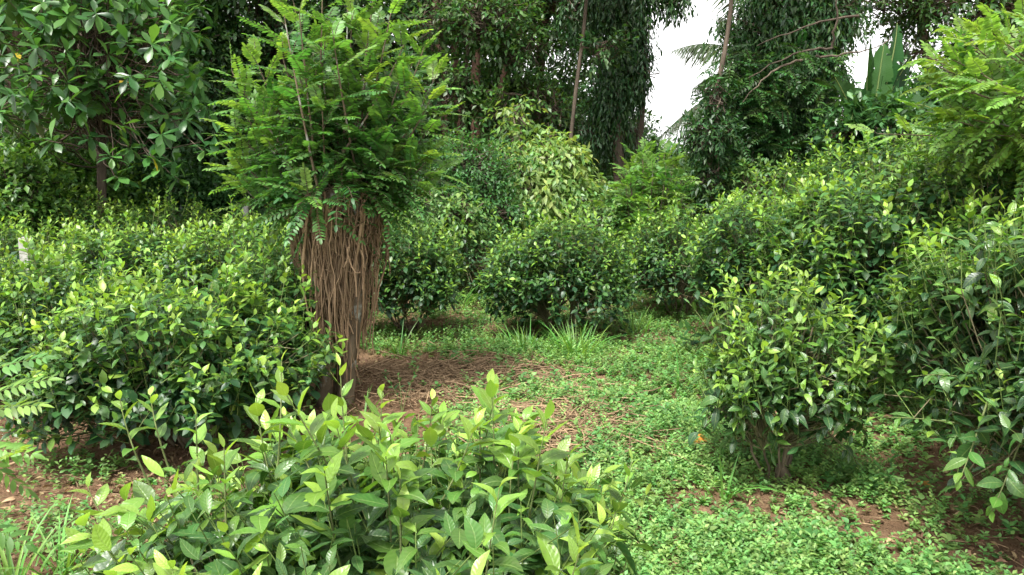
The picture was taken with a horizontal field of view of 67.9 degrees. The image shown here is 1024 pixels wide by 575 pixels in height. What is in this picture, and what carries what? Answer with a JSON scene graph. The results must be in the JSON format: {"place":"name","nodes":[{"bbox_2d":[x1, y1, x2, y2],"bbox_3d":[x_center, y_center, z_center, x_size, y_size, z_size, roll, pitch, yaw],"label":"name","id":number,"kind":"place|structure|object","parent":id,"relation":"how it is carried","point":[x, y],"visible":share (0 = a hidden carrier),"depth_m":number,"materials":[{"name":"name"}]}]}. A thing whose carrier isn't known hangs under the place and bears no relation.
{"place":"outdoors","nodes":[
{"label":"outdoors","id":0,"kind":"place"},
{"bbox_2d":[0,236,1023,574],"bbox_3d":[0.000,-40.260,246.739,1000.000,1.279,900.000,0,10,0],"label":"ground","id":1,"kind":"structure","parent":0,"point":[766,500],"depth_m":3.91,"materials":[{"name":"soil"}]},
{"bbox_2d":[0,273,24,369],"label":"tea bush","id":2,"kind":"object","parent":1,"relation":"on","point":[3,277],"visible":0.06,"depth_m":4.82,"materials":[{"name":"green plant"}]},
{"bbox_2d":[18,237,33,269],"bbox_3d":[-3.800,0.117,6.002,0.101,1.033,0.076,0,10,0],"label":"concrete post","id":3,"kind":"object","parent":1,"relation":"on","point":[22,256],"visible":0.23,"depth_m":5.90,"materials":[{"name":"white concrete"}]},
{"bbox_2d":[0,348,62,553],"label":"seedling","id":4,"kind":"object","parent":1,"relation":"on","point":[18,447],"visible":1,"depth_m":2.43,"materials":[{"name":"green plant"}]},
{"bbox_2d":[5,448,67,467],"bbox_3d":[-2.460,0.879,3.941,0.019,0.027,0.334,6,11,32],"label":"fallen stick","id":5,"kind":"object","parent":1,"relation":"on","point":[12,463],"visible":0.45,"depth_m":3.97,"materials":[{"name":"brown wood"}]},
{"bbox_2d":[0,141,90,247],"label":"shrub","id":6,"kind":"object","parent":1,"relation":"on","point":[23,184],"visible":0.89,"depth_m":7.66,"materials":[{"name":"green plant"}]},
{"bbox_2d":[0,210,95,274],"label":"tea bush","id":7,"kind":"object","parent":1,"relation":"on","point":[13,249],"visible":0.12,"depth_m":6.51,"materials":[{"name":"green plant"}]},
{"bbox_2d":[0,0,118,165],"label":"slender tree","id":8,"kind":"object","parent":1,"relation":"on","point":[21,116],"visible":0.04,"depth_m":9.98,"materials":[{"name":"green plant"}]},
{"bbox_2d":[0,496,121,574],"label":"grass tuft","id":9,"kind":"object","parent":1,"relation":"on","point":[10,562],"visible":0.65,"depth_m":2.93,"materials":[{"name":"green plant"}]},
{"bbox_2d":[0,497,127,574],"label":"grass tuft","id":10,"kind":"object","parent":1,"relation":"on","point":[43,557],"visible":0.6,"depth_m":2.99,"materials":[{"name":"green plant"}]},
{"bbox_2d":[0,235,134,376],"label":"tea bush","id":11,"kind":"object","parent":1,"relation":"on","point":[5,265],"visible":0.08,"depth_m":5.14,"materials":[{"name":"green plant"}]},
{"bbox_2d":[0,2,142,135],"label":"forest tree","id":12,"kind":"object","parent":1,"relation":"on","point":[5,83],"visible":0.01,"depth_m":11.98,"materials":[{"name":"green plant"}]},
{"bbox_2d":[0,231,151,404],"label":"tea bush","id":13,"kind":"object","parent":1,"relation":"on","point":[14,334],"visible":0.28,"depth_m":4.59,"materials":[{"name":"green plant"}]},
{"bbox_2d":[2,183,149,254],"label":"tea bush","id":14,"kind":"object","parent":1,"relation":"on","point":[83,216],"visible":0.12,"depth_m":7.94,"materials":[{"name":"green plant"}]},
{"bbox_2d":[0,106,166,227],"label":"shiny shrub","id":15,"kind":"object","parent":1,"relation":"on","point":[85,177],"visible":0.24,"depth_m":8.82,"materials":[{"name":"green plant"}]},
{"bbox_2d":[0,0,245,217],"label":"glossy leaved tree","id":16,"kind":"object","parent":1,"relation":"on","point":[72,48],"visible":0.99,"depth_m":7.23,"materials":[{"name":"green plant"}]},
{"bbox_2d":[26,196,227,298],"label":"tea bush","id":17,"kind":"object","parent":1,"relation":"on","point":[89,255],"visible":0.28,"depth_m":6.11,"materials":[{"name":"green plant"}]},
{"bbox_2d":[17,0,309,177],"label":"forest tree","id":18,"kind":"object","parent":1,"relation":"on","point":[187,151],"visible":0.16,"depth_m":11.46,"materials":[{"name":"green plant"}]},
{"bbox_2d":[0,242,347,454],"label":"tea bush","id":19,"kind":"object","parent":1,"relation":"on","point":[200,357],"visible":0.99,"depth_m":3.87,"materials":[{"name":"green plant"}]},
{"bbox_2d":[93,183,257,258],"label":"tea bush","id":20,"kind":"object","parent":1,"relation":"on","point":[173,222],"visible":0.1,"depth_m":7.75,"materials":[{"name":"green plant"}]},
{"bbox_2d":[130,195,300,313],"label":"tea bush","id":21,"kind":"object","parent":1,"relation":"on","point":[214,260],"visible":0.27,"depth_m":5.87,"materials":[{"name":"green plant"}]},
{"bbox_2d":[166,207,273,225],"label":"bush","id":22,"kind":"object","parent":1,"relation":"on","point":[261,210],"visible":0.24,"depth_m":9.03,"materials":[{"name":"green plant"}]},
{"bbox_2d":[242,206,248,222],"bbox_3d":[-3.120,-0.423,8.953,0.077,1.184,0.054,0,10,0],"label":"concrete post","id":23,"kind":"object","parent":1,"relation":"on","point":[245,210],"visible":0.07,"depth_m":8.85,"materials":[{"name":"grey concrete"}]},
{"bbox_2d":[197,190,299,262],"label":"tea bush","id":24,"kind":"object","parent":1,"relation":"on","point":[239,221],"visible":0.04,"depth_m":7.42,"materials":[{"name":"green plant"}]},
{"bbox_2d":[205,221,331,394],"bbox_3d":[-1.584,0.197,5.027,1.031,1.309,1.171,0,10,0],"label":"tea bush","id":25,"kind":"object","parent":1,"relation":"on","point":[263,276],"visible":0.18,"depth_m":4.77,"materials":[{"name":"green plant"}]},
{"bbox_2d":[107,143,439,246],"bbox_3d":[-3.131,-1.020,10.107,5.212,1.768,1.898,-3,10,-16],"label":"shade shrub","id":26,"kind":"object","parent":1,"relation":"on","point":[203,185],"visible":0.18,"depth_m":9.47,"materials":[{"name":"green plant"}]},
{"bbox_2d":[180,0,455,170],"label":"forest tree","id":27,"kind":"object","parent":1,"relation":"on","point":[249,12],"visible":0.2,"depth_m":12.37,"materials":[{"name":"green plant"}]},
{"bbox_2d":[200,0,473,407],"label":"shade tree","id":28,"kind":"object","parent":1,"relation":"on","point":[337,211],"visible":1,"depth_m":4.69,"materials":[{"name":"green plant"}]},
{"bbox_2d":[31,351,653,574],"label":"tea bush","id":29,"kind":"object","parent":1,"relation":"on","point":[517,510],"visible":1,"depth_m":1.81,"materials":[{"name":"green plant"}]},
{"bbox_2d":[4,0,691,178],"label":"wood","id":30,"kind":"object","parent":1,"relation":"on","point":[582,85],"depth_m":22.15,"materials":[{"name":"green plant"}]},
{"bbox_2d":[347,384,394,417],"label":"grass tuft","id":31,"kind":"object","parent":1,"relation":"on","point":[365,409],"visible":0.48,"depth_m":4.83,"materials":[{"name":"green plant"}]},
{"bbox_2d":[385,366,418,411],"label":"tea seedling","id":32,"kind":"object","parent":1,"relation":"on","point":[409,383],"visible":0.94,"depth_m":4.90,"materials":[{"name":"green plant"}]},
{"bbox_2d":[375,319,438,358],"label":"grass tuft","id":33,"kind":"object","parent":1,"relation":"on","point":[400,347],"visible":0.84,"depth_m":6.28,"materials":[{"name":"green plant"}]},
{"bbox_2d":[367,201,471,335],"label":"tea bush","id":34,"kind":"object","parent":1,"relation":"on","point":[431,279],"visible":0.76,"depth_m":6.67,"materials":[{"name":"green plant"}]},
{"bbox_2d":[389,183,500,260],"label":"leafy shrub","id":35,"kind":"object","parent":1,"relation":"on","point":[451,208],"visible":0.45,"depth_m":8.64,"materials":[{"name":"green plant"}]},
{"bbox_2d":[438,283,490,308],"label":"grass tuft","id":36,"kind":"object","parent":1,"relation":"on","point":[468,295],"visible":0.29,"depth_m":8.40,"materials":[{"name":"green plant"}]},
{"bbox_2d":[396,126,548,282],"bbox_3d":[-0.503,-0.957,9.396,1.972,2.071,1.660,0,10,0],"label":"creeper mound","id":37,"kind":"object","parent":1,"relation":"on","point":[473,168],"visible":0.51,"depth_m":9.18,"materials":[{"name":"green plant"}]},
{"bbox_2d":[364,0,581,162],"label":"forest tree","id":38,"kind":"object","parent":1,"relation":"on","point":[548,9],"visible":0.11,"depth_m":13.91,"materials":[{"name":"green plant"}]},
{"bbox_2d":[422,203,523,298],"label":"tea bush","id":39,"kind":"object","parent":1,"relation":"on","point":[479,256],"visible":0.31,"depth_m":8.62,"materials":[{"name":"green plant"}]},
{"bbox_2d":[472,313,487,332],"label":"tea seedling","id":40,"kind":"object","parent":1,"relation":"on","point":[483,318],"visible":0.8,"depth_m":7.01,"materials":[{"name":"green plant"}]},
{"bbox_2d":[399,0,582,156],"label":"forest tree","id":41,"kind":"object","parent":1,"relation":"on","point":[485,39],"visible":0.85,"depth_m":11.46,"materials":[{"name":"green plant"}]},
{"bbox_2d":[0,321,1018,571],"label":"soil crumbs","id":42,"kind":"object","parent":1,"relation":"on","point":[918,535],"visible":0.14,"depth_m":3.72,"materials":[{"name":"brown soil"}]},
{"bbox_2d":[0,284,1023,574],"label":"ground cover","id":43,"kind":"object","parent":1,"relation":"on","point":[790,554],"visible":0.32,"depth_m":3.77,"materials":[{"name":"green plant"}]},
{"bbox_2d":[504,357,553,369],"bbox_3d":[0.149,0.576,5.750,0.424,0.084,0.100,0,10,-2],"label":"fallen stick","id":44,"kind":"object","parent":43,"relation":"on","point":[538,365],"visible":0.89,"depth_m":5.72,"materials":[{"name":"brown wood"}]},
{"bbox_2d":[616,432,704,466],"bbox_3d":[0.778,0.860,4.065,0.014,0.016,0.620,-7,12,-37],"label":"fallen stick","id":45,"kind":"object","parent":43,"relation":"on","point":[657,448],"visible":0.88,"depth_m":4.08,"materials":[{"name":"brown wood"}]},
{"bbox_2d":[694,434,708,442],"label":"fallen leaf","id":46,"kind":"object","parent":43,"relation":"on","point":[700,438],"visible":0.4,"depth_m":4.18,"materials":[{"name":"orange plant"}]},
{"bbox_2d":[720,518,786,545],"bbox_3d":[1.017,1.029,3.190,0.311,0.033,0.023,9,13,44],"label":"fallen stick","id":47,"kind":"object","parent":43,"relation":"on","point":[762,535],"visible":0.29,"depth_m":3.18,"materials":[{"name":"brown wood"}]},
{"bbox_2d":[0,290,1023,574],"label":"straw litter","id":48,"kind":"object","parent":1,"relation":"on","point":[450,376],"visible":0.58,"depth_m":5.14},
{"bbox_2d":[511,404,595,436],"bbox_3d":[0.280,0.761,4.580,0.125,0.070,0.740,-8,12,-39],"label":"fallen stick","id":49,"kind":"object","parent":48,"relation":"on","point":[552,417],"visible":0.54,"depth_m":4.54,"materials":[{"name":"brown wood"}]},
{"bbox_2d":[541,415,594,453],"bbox_3d":[0.355,0.814,4.380,0.024,0.084,0.750,7,12,34],"label":"fallen stick","id":50,"kind":"object","parent":48,"relation":"on","point":[569,433],"visible":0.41,"depth_m":4.28,"materials":[{"name":"brown wood"}]},
{"bbox_2d":[563,415,638,438],"bbox_3d":[0.507,0.803,4.412,0.519,0.084,0.061,-4,10,-21],"label":"fallen stick","id":51,"kind":"object","parent":48,"relation":"on","point":[611,422],"visible":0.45,"depth_m":4.42,"materials":[{"name":"brown wood"}]},
{"bbox_2d":[567,369,704,410],"bbox_3d":[0.744,0.727,5.088,1.808,0.050,0.020,-8,12,-39],"label":"fallen stick","id":52,"kind":"object","parent":48,"relation":"on","point":[651,390],"visible":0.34,"depth_m":5.28,"materials":[{"name":"brown wood"}]},
{"bbox_2d":[467,318,575,356],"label":"grass tuft","id":53,"kind":"object","parent":1,"relation":"on","point":[521,337],"visible":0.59,"depth_m":6.36,"materials":[{"name":"green plant"}]},
{"bbox_2d":[482,95,571,164],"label":"shrub","id":54,"kind":"object","parent":1,"relation":"on","point":[520,117],"visible":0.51,"depth_m":10.14,"materials":[{"name":"green plant"}]},
{"bbox_2d":[481,131,615,249],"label":"pale shrub","id":55,"kind":"object","parent":1,"relation":"on","point":[558,173],"visible":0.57,"depth_m":9.55,"materials":[{"name":"green plant"}]},
{"bbox_2d":[431,0,670,176],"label":"forest tree","id":56,"kind":"object","parent":1,"relation":"on","point":[569,70],"visible":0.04,"depth_m":15.54,"materials":[{"name":"green plant"}]},
{"bbox_2d":[471,193,644,337],"bbox_3d":[0.413,-0.175,6.932,1.546,1.370,1.402,0,10,0],"label":"tea bush","id":57,"kind":"object","parent":1,"relation":"on","point":[533,270],"visible":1,"depth_m":6.62,"materials":[{"name":"green plant"}]},
{"bbox_2d":[510,316,638,362],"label":"grass tuft","id":58,"kind":"object","parent":1,"relation":"on","point":[568,345],"visible":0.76,"depth_m":6.32,"materials":[{"name":"green plant"}]},
{"bbox_2d":[569,0,639,144],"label":"bare sapling","id":59,"kind":"object","parent":1,"relation":"on","point":[602,52],"visible":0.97,"depth_m":10.62,"materials":[{"name":"green plant"}]},
{"bbox_2d":[552,0,698,245],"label":"creeper covered tree","id":60,"kind":"object","parent":1,"relation":"on","point":[620,95],"visible":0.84,"depth_m":11.47,"materials":[{"name":"green plant"}]},
{"bbox_2d":[612,306,671,336],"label":"grass tuft","id":61,"kind":"object","parent":1,"relation":"on","point":[631,325],"visible":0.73,"depth_m":7.07,"materials":[{"name":"green plant"}]},
{"bbox_2d":[590,146,694,201],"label":"shrub","id":62,"kind":"object","parent":1,"relation":"on","point":[610,177],"visible":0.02,"depth_m":15.54,"materials":[{"name":"green plant"}]},
{"bbox_2d":[587,137,707,294],"bbox_3d":[1.585,-0.738,9.334,1.681,2.205,1.670,0,10,0],"label":"leguminous sapling","id":63,"kind":"object","parent":1,"relation":"on","point":[643,179],"visible":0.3,"depth_m":9.11,"materials":[{"name":"green plant"}]},
{"bbox_2d":[614,187,727,317],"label":"tea bush","id":64,"kind":"object","parent":1,"relation":"on","point":[655,263],"visible":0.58,"depth_m":7.61,"materials":[{"name":"green plant"}]},
{"bbox_2d":[645,351,706,392],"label":"grass tuft","id":65,"kind":"object","parent":1,"relation":"on","point":[677,385],"visible":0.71,"depth_m":5.39,"materials":[{"name":"green plant"}]},
{"bbox_2d":[551,153,808,252],"bbox_3d":[2.229,-0.943,10.125,3.686,1.684,2.079,-2,10,-10],"label":"weedy shrub","id":66,"kind":"object","parent":1,"relation":"on","point":[748,186],"visible":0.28,"depth_m":9.65,"materials":[{"name":"green plant"}]},
{"bbox_2d":[673,317,702,353],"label":"tea seedling","id":67,"kind":"object","parent":1,"relation":"on","point":[688,327],"visible":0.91,"depth_m":6.11,"materials":[{"name":"green plant"}]},
{"bbox_2d":[664,0,756,223],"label":"leaning tree","id":68,"kind":"object","parent":1,"relation":"on","point":[704,134],"visible":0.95,"depth_m":9.68,"materials":[{"name":"green plant"}]},
{"bbox_2d":[669,448,803,501],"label":"grass tuft","id":69,"kind":"object","parent":1,"relation":"on","point":[730,495],"visible":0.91,"depth_m":3.55,"materials":[{"name":"green plant"}]},
{"bbox_2d":[708,529,807,574],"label":"grass tuft","id":70,"kind":"object","parent":1,"relation":"on","point":[766,550],"visible":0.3,"depth_m":2.93,"materials":[{"name":"green plant"}]},
{"bbox_2d":[657,0,862,140],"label":"coconut palm","id":71,"kind":"object","parent":1,"relation":"on","point":[693,51],"visible":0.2,"depth_m":16.44,"materials":[{"name":"green plant"}]},
{"bbox_2d":[669,167,861,340],"bbox_3d":[2.180,-0.206,6.371,1.796,1.598,1.607,0,10,0],"label":"tea bush","id":72,"kind":"object","parent":1,"relation":"on","point":[712,266],"visible":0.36,"depth_m":5.99,"materials":[{"name":"green plant"}]},
{"bbox_2d":[676,0,888,221],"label":"creeper covered tree","id":73,"kind":"object","parent":1,"relation":"on","point":[788,57],"visible":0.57,"depth_m":10.30,"materials":[{"name":"green plant"}]},
{"bbox_2d":[683,264,896,484],"bbox_3d":[1.293,0.459,3.735,0.928,1.151,0.942,0,10,0],"label":"tea bush","id":74,"kind":"object","parent":1,"relation":"on","point":[797,384],"visible":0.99,"depth_m":3.49,"materials":[{"name":"green plant"}]},
{"bbox_2d":[771,115,945,220],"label":"tea bush","id":75,"kind":"object","parent":1,"relation":"on","point":[825,168],"visible":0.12,"depth_m":6.94,"materials":[{"name":"green plant"}]},
{"bbox_2d":[734,136,1007,382],"bbox_3d":[2.556,-0.118,5.149,1.928,1.771,1.485,0,10,0],"label":"tea bush","id":76,"kind":"object","parent":1,"relation":"on","point":[814,242],"visible":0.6,"depth_m":4.78,"materials":[{"name":"green plant"}]},
{"bbox_2d":[782,58,970,190],"bbox_3d":[4.738,-1.518,9.434,2.676,2.697,2.378,0,10,0],"label":"understorey bush","id":77,"kind":"object","parent":1,"relation":"on","point":[888,119],"visible":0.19,"depth_m":8.68,"materials":[{"name":"green plant"}]},
{"bbox_2d":[828,23,935,177],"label":"banana plant","id":78,"kind":"object","parent":1,"relation":"on","point":[884,64],"visible":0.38,"depth_m":9.07,"materials":[{"name":"green plant"}]},
{"bbox_2d":[844,0,1023,200],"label":"shade tree","id":79,"kind":"object","parent":1,"relation":"on","point":[995,98],"visible":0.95,"depth_m":4.28,"materials":[{"name":"green plant"}]},
{"bbox_2d":[867,112,1003,202],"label":"tea bush","id":80,"kind":"object","parent":1,"relation":"on","point":[932,138],"visible":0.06,"depth_m":7.15,"materials":[{"name":"green plant"}]},
{"bbox_2d":[850,183,1023,432],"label":"tea bush","id":81,"kind":"object","parent":1,"relation":"on","point":[970,208],"visible":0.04,"depth_m":4.30,"materials":[{"name":"green plant"}]},
{"bbox_2d":[851,0,1023,106],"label":"forest tree","id":82,"kind":"object","parent":1,"relation":"on","point":[923,15],"visible":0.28,"depth_m":12.30,"materials":[{"name":"green plant"}]},
{"bbox_2d":[853,139,1023,285],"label":"tea bush","id":83,"kind":"object","parent":1,"relation":"on","point":[1001,195],"visible":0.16,"depth_m":4.54,"materials":[{"name":"green plant"}]},
{"bbox_2d":[866,195,1023,522],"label":"tea bush","id":84,"kind":"object","parent":1,"relation":"on","point":[968,327],"visible":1,"depth_m":3.05,"materials":[{"name":"green plant"}]},
{"bbox_2d":[912,2,1021,166],"bbox_3d":[8.870,-3.460,14.599,6.322,4.655,2.706,0,10,0],"label":"forest tree","id":85,"kind":"object","parent":1,"relation":"on","point":[948,63],"depth_m":14.49,"materials":[{"name":"green plant"}]},
{"bbox_2d":[231,0,977,155],"label":"sky","id":86,"kind":"structure","parent":0,"point":[671,92],"materials":[{"name":"white"}]}
]}

